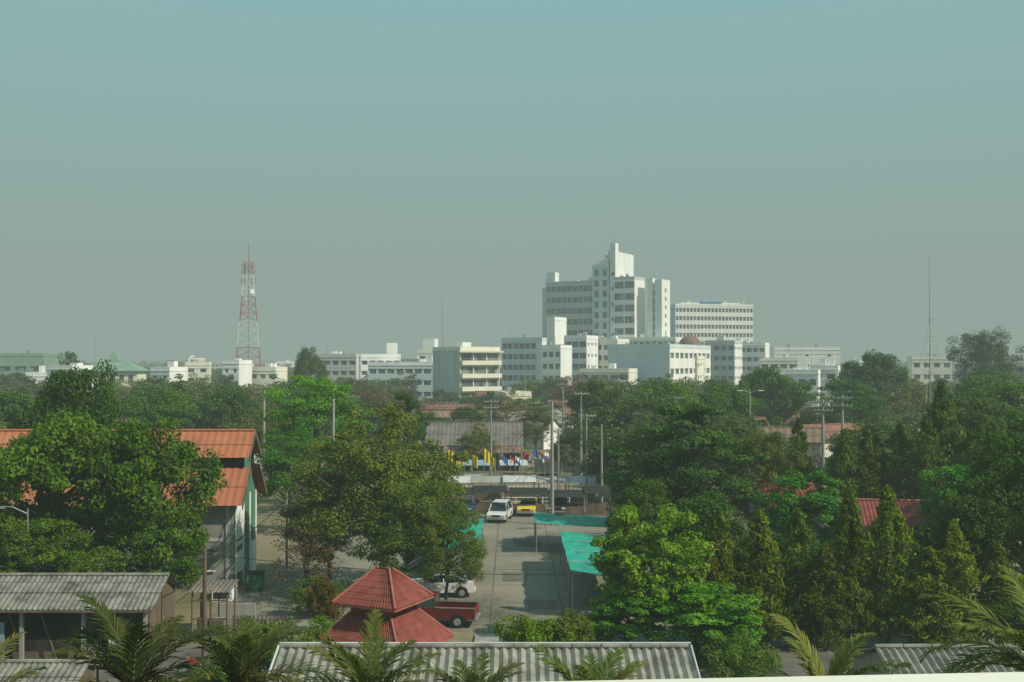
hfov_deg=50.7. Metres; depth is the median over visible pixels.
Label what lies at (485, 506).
market stall
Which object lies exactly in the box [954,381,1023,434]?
mango tree
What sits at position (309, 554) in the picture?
bare tree
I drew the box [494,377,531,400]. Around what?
white house block
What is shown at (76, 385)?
mango tree
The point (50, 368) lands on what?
white house block
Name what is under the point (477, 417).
power lines
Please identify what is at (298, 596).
shrub
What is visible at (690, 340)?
domed rotunda
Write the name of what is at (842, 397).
utility pole
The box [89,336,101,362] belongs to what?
antenna mast
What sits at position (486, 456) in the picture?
flag
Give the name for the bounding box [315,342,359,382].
office building
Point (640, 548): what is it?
neem tree
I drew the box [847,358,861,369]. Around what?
city block
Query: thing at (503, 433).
grey roof house
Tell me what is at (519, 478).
market stall
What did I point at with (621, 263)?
hospital lift tower
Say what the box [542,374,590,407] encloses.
bare tree
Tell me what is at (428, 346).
water tank building
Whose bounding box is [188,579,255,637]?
wooden shelter
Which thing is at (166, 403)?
mango tree
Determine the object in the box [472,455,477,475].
flag
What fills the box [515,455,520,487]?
flag
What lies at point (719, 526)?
ashoka tree
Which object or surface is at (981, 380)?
mango tree
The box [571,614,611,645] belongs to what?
shrub
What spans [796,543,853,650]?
ashoka tree
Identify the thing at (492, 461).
flag
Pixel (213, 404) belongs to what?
mango tree
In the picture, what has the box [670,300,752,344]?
hotel tower
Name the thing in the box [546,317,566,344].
stair tower building
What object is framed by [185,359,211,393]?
white house block
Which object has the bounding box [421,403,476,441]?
town house
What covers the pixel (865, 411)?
rain tree
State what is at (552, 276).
hospital stair core
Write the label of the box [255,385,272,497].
utility pole
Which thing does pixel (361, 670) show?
palm tree
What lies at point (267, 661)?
shrub
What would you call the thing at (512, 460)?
flag
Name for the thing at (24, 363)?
teal hall
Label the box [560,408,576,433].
town house
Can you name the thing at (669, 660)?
corrugated roof shed
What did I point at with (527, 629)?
shrub
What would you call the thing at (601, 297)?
hospital middle block
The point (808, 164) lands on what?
sky
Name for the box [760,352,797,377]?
white office
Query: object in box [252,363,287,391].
white house block
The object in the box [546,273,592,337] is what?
hospital slab block
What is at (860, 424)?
mango tree
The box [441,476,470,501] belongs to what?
market stall
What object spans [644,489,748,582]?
mango tree
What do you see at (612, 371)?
shop row
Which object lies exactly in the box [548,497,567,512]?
dark car
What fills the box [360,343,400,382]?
office building
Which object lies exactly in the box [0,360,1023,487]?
distant trees
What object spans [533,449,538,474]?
flag
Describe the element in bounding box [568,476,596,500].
market stall
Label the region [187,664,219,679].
shrub
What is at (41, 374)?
white house block
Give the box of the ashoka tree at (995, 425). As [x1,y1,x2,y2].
[991,422,1009,518]
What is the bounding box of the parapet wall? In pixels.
[545,672,1023,681]
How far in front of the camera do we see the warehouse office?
331.03 m
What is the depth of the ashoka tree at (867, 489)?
89.06 m
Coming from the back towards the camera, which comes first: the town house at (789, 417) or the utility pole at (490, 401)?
the town house at (789, 417)
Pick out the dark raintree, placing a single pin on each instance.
(692, 418)
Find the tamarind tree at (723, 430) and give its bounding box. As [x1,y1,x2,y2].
[693,415,756,483]
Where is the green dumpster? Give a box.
[246,570,264,590]
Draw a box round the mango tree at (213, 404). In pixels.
[185,385,262,428]
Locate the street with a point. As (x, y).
(790, 659)
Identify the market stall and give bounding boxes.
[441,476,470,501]
[441,488,473,513]
[462,460,489,475]
[470,476,502,500]
[473,485,507,513]
[499,460,528,481]
[503,475,536,500]
[509,488,547,515]
[534,462,563,475]
[537,476,568,500]
[548,490,585,514]
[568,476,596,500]
[582,486,613,514]
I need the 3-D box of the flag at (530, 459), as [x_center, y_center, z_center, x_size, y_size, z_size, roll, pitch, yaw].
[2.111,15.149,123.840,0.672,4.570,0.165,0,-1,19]
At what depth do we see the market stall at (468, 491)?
106.69 m
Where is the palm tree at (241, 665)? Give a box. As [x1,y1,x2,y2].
[165,615,341,681]
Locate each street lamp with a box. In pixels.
[0,506,28,572]
[285,493,301,570]
[737,390,763,427]
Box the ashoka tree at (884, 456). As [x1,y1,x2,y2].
[865,432,893,498]
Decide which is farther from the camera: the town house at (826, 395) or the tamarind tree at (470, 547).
the town house at (826, 395)
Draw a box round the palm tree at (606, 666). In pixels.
[528,644,646,680]
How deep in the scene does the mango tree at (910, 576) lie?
62.05 m
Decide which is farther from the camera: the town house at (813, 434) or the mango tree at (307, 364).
the mango tree at (307, 364)
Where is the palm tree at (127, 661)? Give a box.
[50,593,235,681]
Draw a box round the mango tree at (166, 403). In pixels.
[113,386,202,428]
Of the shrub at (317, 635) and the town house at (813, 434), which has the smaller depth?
the shrub at (317, 635)
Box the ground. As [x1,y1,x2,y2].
[175,364,1023,645]
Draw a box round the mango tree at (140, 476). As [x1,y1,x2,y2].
[76,414,227,571]
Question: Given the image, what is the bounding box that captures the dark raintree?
[599,402,774,535]
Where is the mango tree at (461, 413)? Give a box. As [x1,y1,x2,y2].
[439,404,484,422]
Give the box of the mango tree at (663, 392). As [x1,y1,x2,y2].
[610,378,699,425]
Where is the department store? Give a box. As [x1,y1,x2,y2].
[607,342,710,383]
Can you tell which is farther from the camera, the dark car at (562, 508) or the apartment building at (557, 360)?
the apartment building at (557, 360)
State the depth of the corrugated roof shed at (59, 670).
43.78 m
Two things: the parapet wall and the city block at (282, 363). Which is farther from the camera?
the city block at (282, 363)
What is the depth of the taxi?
105.28 m
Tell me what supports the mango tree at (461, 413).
on the ground
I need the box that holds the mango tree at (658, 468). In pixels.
[607,447,703,521]
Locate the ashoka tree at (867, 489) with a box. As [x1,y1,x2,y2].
[849,425,890,498]
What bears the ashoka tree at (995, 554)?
on the ground
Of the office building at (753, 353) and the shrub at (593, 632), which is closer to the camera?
the shrub at (593, 632)
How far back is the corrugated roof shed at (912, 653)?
41.29 m
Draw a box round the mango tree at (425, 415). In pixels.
[407,411,450,445]
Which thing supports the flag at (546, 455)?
on the ground
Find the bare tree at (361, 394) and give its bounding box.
[346,379,390,408]
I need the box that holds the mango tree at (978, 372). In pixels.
[951,368,1023,398]
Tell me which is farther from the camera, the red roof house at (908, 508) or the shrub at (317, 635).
the red roof house at (908, 508)
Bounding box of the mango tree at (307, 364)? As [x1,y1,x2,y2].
[293,346,327,389]
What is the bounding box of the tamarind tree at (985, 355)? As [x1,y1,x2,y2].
[945,327,1023,383]
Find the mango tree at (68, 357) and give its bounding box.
[58,351,79,364]
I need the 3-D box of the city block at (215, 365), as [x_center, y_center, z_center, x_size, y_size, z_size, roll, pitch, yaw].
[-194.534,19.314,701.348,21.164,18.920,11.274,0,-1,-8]
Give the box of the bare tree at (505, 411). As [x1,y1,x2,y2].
[473,391,533,425]
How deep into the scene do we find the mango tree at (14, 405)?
123.17 m
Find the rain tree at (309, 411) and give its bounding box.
[257,374,377,507]
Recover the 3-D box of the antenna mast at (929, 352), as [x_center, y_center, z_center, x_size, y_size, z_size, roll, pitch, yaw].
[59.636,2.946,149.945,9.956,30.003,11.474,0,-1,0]
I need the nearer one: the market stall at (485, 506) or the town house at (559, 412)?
the market stall at (485, 506)
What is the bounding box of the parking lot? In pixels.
[194,507,675,631]
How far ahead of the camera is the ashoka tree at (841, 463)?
88.93 m
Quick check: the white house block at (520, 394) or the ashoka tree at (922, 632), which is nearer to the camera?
the ashoka tree at (922, 632)
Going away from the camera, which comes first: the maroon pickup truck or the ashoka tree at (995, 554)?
the ashoka tree at (995, 554)
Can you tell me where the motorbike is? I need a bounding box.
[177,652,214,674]
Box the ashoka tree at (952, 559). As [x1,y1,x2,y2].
[925,518,991,643]
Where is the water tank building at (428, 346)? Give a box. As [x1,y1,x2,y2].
[418,339,437,361]
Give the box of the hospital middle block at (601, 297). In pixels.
[592,257,609,337]
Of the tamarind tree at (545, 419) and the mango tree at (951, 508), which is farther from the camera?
the tamarind tree at (545, 419)
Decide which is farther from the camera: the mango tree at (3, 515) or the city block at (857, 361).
the city block at (857, 361)
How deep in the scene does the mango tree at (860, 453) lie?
100.35 m
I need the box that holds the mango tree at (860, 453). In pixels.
[818,446,905,492]
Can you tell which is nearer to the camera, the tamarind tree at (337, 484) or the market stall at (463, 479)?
the tamarind tree at (337, 484)
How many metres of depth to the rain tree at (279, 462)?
92.64 m
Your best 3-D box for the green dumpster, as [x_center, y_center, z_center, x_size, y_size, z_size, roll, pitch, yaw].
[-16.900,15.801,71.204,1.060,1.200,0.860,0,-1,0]
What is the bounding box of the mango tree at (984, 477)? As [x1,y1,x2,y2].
[956,424,1023,574]
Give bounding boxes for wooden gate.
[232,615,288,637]
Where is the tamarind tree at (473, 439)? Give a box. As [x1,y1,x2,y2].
[455,421,501,470]
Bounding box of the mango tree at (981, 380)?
[943,370,1021,406]
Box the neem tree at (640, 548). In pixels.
[588,503,718,641]
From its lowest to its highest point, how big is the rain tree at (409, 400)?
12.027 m
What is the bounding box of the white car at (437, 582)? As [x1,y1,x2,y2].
[412,574,475,597]
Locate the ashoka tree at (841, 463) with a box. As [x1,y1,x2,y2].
[826,428,868,497]
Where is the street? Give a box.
[4,646,873,681]
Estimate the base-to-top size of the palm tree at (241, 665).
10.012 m
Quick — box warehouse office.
[368,356,432,401]
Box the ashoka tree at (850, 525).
[820,488,876,638]
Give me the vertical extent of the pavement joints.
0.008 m
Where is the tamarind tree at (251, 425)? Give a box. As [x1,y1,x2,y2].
[238,403,293,480]
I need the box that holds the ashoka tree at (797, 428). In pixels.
[780,417,819,488]
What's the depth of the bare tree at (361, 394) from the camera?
214.22 m
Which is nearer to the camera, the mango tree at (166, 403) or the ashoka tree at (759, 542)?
the ashoka tree at (759, 542)
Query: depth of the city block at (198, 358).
622.51 m
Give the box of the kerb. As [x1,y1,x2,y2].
[474,634,1012,645]
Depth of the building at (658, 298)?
492.15 m
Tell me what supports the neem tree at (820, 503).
on the ground
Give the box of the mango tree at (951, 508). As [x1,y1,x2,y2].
[908,488,1012,586]
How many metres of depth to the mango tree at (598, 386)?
158.42 m
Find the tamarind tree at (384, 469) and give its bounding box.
[276,400,470,565]
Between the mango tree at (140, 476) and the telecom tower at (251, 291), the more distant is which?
the telecom tower at (251, 291)
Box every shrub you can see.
[0,609,64,634]
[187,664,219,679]
[199,616,314,681]
[264,625,333,669]
[282,574,347,612]
[301,613,355,638]
[302,574,349,622]
[491,614,580,648]
[543,607,596,648]
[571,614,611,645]
[698,631,783,677]
[798,577,884,620]
[895,585,982,630]
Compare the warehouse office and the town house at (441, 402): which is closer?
the town house at (441, 402)
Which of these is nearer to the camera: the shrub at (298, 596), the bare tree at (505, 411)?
the shrub at (298, 596)
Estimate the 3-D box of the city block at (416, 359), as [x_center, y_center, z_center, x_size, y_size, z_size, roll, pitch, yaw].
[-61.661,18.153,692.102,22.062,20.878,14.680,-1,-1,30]
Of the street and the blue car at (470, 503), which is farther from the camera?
the blue car at (470, 503)
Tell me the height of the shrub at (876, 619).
3.224 m
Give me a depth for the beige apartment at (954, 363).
390.49 m
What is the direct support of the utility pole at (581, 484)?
on the ground
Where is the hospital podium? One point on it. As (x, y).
(642, 339)
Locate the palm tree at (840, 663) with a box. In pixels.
[733,612,911,677]
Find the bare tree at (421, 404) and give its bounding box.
[380,387,440,427]
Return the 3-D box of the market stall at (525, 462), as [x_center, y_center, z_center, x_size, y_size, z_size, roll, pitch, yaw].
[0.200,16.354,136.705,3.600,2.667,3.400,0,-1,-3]
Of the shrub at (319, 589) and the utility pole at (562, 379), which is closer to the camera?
the shrub at (319, 589)
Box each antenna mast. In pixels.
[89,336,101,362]
[441,281,451,346]
[905,266,941,416]
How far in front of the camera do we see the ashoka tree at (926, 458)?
87.99 m
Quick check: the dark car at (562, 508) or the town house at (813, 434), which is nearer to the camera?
the dark car at (562, 508)
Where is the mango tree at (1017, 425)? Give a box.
[947,407,1023,575]
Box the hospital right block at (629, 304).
[613,272,644,336]
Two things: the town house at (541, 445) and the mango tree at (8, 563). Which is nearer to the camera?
the mango tree at (8, 563)
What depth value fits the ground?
95.80 m
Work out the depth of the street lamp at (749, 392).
149.79 m
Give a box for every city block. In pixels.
[187,355,204,361]
[208,361,221,370]
[275,360,296,366]
[401,356,418,361]
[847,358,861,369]
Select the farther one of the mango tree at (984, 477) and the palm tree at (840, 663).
the mango tree at (984, 477)
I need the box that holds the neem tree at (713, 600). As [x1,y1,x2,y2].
[633,579,766,658]
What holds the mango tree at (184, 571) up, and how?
on the ground
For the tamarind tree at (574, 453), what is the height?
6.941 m
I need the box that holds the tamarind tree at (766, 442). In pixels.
[714,420,807,526]
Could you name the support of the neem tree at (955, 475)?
on the ground
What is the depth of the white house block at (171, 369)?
290.85 m
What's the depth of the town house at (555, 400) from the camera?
236.19 m
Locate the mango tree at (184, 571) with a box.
[98,508,208,589]
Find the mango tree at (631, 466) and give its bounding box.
[603,429,633,483]
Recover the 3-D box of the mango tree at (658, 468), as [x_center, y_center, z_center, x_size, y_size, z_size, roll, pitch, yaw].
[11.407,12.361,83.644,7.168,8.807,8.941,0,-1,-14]
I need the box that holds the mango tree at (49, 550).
[0,517,129,592]
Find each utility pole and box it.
[202,549,206,661]
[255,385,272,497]
[331,399,334,519]
[455,418,468,458]
[484,399,498,475]
[550,401,553,523]
[557,377,568,446]
[557,428,559,489]
[574,391,588,486]
[578,413,595,503]
[600,424,602,502]
[813,400,832,486]
[832,395,852,429]
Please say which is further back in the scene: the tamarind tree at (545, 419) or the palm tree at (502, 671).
the tamarind tree at (545, 419)
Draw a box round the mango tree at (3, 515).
[0,498,15,550]
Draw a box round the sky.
[0,0,1023,363]
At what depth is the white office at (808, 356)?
401.07 m
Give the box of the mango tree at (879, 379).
[823,349,913,414]
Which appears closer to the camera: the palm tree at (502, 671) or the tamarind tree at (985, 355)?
the palm tree at (502, 671)
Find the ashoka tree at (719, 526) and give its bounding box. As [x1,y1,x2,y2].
[700,505,740,647]
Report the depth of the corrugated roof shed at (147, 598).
54.50 m
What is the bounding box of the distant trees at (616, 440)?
[146,362,1023,483]
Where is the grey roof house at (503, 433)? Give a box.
[425,422,522,460]
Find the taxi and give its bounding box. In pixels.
[517,498,540,515]
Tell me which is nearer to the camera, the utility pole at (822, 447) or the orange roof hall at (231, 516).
the orange roof hall at (231, 516)
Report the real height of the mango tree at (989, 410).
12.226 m
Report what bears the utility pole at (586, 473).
on the ground
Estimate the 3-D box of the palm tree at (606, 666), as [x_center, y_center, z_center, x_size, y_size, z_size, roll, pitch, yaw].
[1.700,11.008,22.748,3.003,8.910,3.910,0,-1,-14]
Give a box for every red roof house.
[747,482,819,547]
[825,498,932,535]
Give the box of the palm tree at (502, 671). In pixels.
[409,652,525,681]
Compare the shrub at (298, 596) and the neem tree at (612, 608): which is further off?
the shrub at (298, 596)
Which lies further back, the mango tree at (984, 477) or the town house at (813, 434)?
the town house at (813, 434)
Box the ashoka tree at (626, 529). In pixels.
[619,499,640,620]
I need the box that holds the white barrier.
[502,497,569,503]
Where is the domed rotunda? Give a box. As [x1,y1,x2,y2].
[679,335,700,344]
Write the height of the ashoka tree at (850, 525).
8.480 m
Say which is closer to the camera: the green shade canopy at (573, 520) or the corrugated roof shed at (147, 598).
the corrugated roof shed at (147, 598)
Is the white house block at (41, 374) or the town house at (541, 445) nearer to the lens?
the town house at (541, 445)
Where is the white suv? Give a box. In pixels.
[486,499,512,521]
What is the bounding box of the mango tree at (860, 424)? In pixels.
[828,419,911,454]
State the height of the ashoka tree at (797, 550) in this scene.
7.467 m
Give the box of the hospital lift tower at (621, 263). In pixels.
[605,241,633,337]
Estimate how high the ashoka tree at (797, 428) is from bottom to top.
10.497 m
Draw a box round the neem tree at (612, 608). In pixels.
[585,586,665,641]
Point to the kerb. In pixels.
(492, 638)
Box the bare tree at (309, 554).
[266,527,345,585]
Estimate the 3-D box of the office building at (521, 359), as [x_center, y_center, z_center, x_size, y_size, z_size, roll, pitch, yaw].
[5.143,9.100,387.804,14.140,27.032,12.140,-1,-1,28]
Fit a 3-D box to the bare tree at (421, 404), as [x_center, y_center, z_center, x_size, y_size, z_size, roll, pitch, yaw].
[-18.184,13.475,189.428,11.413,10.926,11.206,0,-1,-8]
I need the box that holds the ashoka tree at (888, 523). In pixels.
[860,484,916,643]
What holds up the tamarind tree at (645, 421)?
on the ground
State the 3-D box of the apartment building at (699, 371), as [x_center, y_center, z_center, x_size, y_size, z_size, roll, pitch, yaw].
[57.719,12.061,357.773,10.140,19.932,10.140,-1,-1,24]
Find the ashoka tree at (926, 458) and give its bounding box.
[906,414,947,498]
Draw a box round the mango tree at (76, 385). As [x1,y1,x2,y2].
[8,359,122,428]
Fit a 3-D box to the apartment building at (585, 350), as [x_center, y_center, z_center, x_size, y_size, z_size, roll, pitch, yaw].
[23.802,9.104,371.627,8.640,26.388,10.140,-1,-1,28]
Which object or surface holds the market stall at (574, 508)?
on the parking lot
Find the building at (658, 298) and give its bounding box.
[647,278,669,336]
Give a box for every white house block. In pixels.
[25,361,46,384]
[46,355,92,391]
[149,356,187,383]
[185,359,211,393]
[222,358,252,388]
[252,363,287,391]
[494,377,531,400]
[785,365,820,406]
[810,359,839,395]
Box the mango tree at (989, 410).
[909,390,1012,459]
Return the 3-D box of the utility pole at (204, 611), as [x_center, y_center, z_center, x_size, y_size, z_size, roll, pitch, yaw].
[-15.400,13.266,54.150,0.259,5.600,0.259,0,-1,22]
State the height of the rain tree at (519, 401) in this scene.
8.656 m
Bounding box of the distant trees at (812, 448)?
[119,366,946,479]
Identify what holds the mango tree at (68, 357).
on the ground
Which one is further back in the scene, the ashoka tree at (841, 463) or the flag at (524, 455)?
the flag at (524, 455)
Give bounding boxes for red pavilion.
[317,566,453,648]
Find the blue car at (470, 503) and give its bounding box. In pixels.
[458,498,479,514]
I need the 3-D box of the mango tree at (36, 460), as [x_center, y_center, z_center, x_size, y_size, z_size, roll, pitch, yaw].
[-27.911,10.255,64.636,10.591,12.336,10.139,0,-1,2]
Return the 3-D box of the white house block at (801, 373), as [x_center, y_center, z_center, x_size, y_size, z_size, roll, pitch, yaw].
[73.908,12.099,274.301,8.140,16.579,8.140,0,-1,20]
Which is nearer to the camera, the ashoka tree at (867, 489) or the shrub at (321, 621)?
the shrub at (321, 621)
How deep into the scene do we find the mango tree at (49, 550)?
59.35 m
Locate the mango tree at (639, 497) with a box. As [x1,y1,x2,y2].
[603,472,671,535]
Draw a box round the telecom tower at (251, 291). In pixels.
[236,247,260,366]
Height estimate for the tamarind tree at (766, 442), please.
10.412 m
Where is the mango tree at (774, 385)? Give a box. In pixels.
[739,365,814,426]
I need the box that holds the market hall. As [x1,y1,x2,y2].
[443,445,523,470]
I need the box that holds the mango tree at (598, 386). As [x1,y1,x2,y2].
[562,377,636,435]
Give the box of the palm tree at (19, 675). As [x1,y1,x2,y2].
[0,631,47,681]
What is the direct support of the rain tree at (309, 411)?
on the ground
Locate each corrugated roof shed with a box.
[0,573,183,664]
[0,659,103,681]
[267,642,700,681]
[853,644,1023,674]
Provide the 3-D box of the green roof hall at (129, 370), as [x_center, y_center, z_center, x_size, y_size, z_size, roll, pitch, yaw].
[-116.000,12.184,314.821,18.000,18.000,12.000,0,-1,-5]
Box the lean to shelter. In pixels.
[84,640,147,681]
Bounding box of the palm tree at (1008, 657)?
[917,565,1023,673]
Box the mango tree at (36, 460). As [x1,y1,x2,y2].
[0,408,129,572]
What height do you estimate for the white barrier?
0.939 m
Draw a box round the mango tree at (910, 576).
[843,527,940,615]
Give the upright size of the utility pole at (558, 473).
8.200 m
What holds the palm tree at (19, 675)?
on the ground
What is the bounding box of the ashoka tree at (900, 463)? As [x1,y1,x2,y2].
[880,421,921,498]
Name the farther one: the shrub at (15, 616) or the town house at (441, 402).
the town house at (441, 402)
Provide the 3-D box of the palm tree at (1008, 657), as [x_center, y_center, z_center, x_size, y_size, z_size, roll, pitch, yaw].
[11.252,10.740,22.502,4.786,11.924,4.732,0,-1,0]
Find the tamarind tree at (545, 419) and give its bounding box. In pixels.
[513,403,558,449]
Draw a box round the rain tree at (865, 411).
[809,377,888,422]
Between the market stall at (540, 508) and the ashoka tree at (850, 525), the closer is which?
the ashoka tree at (850, 525)
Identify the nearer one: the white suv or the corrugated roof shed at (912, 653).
the corrugated roof shed at (912, 653)
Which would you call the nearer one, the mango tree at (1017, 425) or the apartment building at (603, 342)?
the mango tree at (1017, 425)
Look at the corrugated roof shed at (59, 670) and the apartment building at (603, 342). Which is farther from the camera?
the apartment building at (603, 342)
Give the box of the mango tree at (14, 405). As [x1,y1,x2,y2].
[0,389,45,423]
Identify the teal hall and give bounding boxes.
[0,350,61,375]
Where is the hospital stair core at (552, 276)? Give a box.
[542,272,558,337]
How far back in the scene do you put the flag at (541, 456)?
124.18 m
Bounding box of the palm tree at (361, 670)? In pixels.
[300,608,442,681]
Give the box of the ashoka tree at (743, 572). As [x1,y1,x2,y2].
[720,550,770,648]
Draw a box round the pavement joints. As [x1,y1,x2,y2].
[489,520,563,630]
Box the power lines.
[0,383,1022,574]
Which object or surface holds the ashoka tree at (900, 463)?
on the ground
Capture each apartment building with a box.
[541,342,572,385]
[564,332,598,381]
[598,336,628,367]
[694,356,704,384]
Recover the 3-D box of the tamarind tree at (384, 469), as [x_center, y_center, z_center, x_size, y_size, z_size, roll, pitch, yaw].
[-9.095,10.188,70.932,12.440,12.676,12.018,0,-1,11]
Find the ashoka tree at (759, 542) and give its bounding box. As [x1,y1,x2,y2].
[731,507,788,648]
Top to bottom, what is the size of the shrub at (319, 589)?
3.439 m
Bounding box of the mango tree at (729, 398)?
[696,382,763,428]
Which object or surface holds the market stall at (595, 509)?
on the parking lot
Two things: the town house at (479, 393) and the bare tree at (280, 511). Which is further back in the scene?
the town house at (479, 393)
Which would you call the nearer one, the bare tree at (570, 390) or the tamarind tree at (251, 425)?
the tamarind tree at (251, 425)
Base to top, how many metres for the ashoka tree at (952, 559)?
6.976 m
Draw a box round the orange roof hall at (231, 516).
[0,429,266,587]
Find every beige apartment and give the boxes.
[907,353,951,384]
[952,354,970,383]
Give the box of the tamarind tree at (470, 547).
[410,503,488,600]
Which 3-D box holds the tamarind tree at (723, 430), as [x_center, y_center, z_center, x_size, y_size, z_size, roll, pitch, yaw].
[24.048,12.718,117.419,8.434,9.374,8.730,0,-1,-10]
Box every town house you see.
[420,402,458,406]
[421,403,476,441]
[431,409,489,422]
[469,391,492,400]
[492,409,570,446]
[523,403,561,408]
[523,418,561,449]
[545,400,569,402]
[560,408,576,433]
[756,426,825,479]
[768,411,848,426]
[803,423,862,462]
[819,394,830,406]
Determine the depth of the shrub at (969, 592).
59.25 m
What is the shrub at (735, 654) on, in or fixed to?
on the ground
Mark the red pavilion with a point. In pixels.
(393, 595)
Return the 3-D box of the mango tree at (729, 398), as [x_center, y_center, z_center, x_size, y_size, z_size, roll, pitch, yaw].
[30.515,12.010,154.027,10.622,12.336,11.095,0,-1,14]
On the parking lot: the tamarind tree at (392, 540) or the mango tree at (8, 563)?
the tamarind tree at (392, 540)
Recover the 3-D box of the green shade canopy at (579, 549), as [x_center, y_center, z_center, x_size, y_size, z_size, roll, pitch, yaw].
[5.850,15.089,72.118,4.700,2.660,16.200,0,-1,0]
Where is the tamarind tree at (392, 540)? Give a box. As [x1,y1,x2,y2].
[346,474,470,580]
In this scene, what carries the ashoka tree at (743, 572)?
on the ground
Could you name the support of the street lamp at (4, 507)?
on the ground
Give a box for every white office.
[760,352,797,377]
[770,340,840,373]
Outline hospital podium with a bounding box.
[598,332,681,343]
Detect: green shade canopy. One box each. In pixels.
[431,516,483,581]
[533,512,613,554]
[560,531,609,612]
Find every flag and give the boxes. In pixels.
[448,449,454,474]
[464,449,468,484]
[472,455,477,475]
[484,448,489,464]
[490,453,494,484]
[499,450,503,461]
[510,455,514,487]
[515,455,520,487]
[522,451,527,487]
[528,454,532,465]
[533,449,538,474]
[539,451,543,462]
[544,451,548,487]
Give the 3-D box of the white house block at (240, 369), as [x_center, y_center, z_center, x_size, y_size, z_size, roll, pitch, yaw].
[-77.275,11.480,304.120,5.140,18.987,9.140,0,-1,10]
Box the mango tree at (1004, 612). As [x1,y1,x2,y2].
[975,596,1023,643]
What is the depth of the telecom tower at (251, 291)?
399.16 m
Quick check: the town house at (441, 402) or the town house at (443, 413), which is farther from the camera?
the town house at (441, 402)
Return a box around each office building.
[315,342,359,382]
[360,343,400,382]
[501,334,546,389]
[705,331,742,388]
[736,338,769,375]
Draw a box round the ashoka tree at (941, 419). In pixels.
[918,379,966,492]
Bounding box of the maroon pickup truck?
[416,591,480,628]
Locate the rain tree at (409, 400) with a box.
[377,391,430,480]
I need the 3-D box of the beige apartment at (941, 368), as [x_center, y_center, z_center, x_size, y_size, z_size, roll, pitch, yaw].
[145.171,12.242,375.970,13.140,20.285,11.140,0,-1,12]
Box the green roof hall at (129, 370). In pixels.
[91,352,148,386]
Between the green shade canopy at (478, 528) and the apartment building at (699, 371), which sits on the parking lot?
the green shade canopy at (478, 528)
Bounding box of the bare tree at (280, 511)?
[270,487,337,571]
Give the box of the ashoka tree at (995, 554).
[972,540,1022,643]
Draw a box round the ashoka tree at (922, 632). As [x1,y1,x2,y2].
[898,545,957,643]
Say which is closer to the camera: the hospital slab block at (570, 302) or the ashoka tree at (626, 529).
the ashoka tree at (626, 529)
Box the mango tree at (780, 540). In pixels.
[726,530,843,594]
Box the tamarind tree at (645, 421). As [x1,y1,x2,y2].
[623,411,659,433]
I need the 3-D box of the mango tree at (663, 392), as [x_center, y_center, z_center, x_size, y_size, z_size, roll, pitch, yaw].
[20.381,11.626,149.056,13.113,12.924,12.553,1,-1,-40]
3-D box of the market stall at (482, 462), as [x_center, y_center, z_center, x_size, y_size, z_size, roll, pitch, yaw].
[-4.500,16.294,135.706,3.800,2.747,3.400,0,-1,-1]
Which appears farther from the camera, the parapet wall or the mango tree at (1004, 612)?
the mango tree at (1004, 612)
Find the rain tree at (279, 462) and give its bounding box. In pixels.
[254,424,347,526]
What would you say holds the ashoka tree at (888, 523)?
on the ground
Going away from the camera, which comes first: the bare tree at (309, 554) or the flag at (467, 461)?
the bare tree at (309, 554)
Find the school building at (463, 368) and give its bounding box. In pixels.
[432,342,503,401]
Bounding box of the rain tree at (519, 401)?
[496,398,548,411]
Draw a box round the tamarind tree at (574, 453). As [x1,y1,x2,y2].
[547,425,592,475]
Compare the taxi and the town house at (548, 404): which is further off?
the town house at (548, 404)
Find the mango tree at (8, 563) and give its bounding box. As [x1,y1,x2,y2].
[0,549,56,572]
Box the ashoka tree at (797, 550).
[773,507,824,644]
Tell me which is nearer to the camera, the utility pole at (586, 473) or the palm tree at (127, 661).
the palm tree at (127, 661)
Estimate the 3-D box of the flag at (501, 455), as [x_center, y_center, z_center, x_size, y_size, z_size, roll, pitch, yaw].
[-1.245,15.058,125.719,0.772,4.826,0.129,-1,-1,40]
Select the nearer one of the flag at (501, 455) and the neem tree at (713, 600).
the neem tree at (713, 600)
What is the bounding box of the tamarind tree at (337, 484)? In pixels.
[280,465,375,579]
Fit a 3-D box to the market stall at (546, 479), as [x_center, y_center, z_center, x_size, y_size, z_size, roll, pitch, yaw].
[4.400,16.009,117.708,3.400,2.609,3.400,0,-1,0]
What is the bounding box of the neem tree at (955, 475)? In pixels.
[917,463,987,530]
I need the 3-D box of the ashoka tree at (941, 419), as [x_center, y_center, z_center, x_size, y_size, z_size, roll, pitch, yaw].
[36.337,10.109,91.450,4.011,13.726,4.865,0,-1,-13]
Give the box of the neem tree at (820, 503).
[749,469,861,544]
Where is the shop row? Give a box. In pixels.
[579,363,637,388]

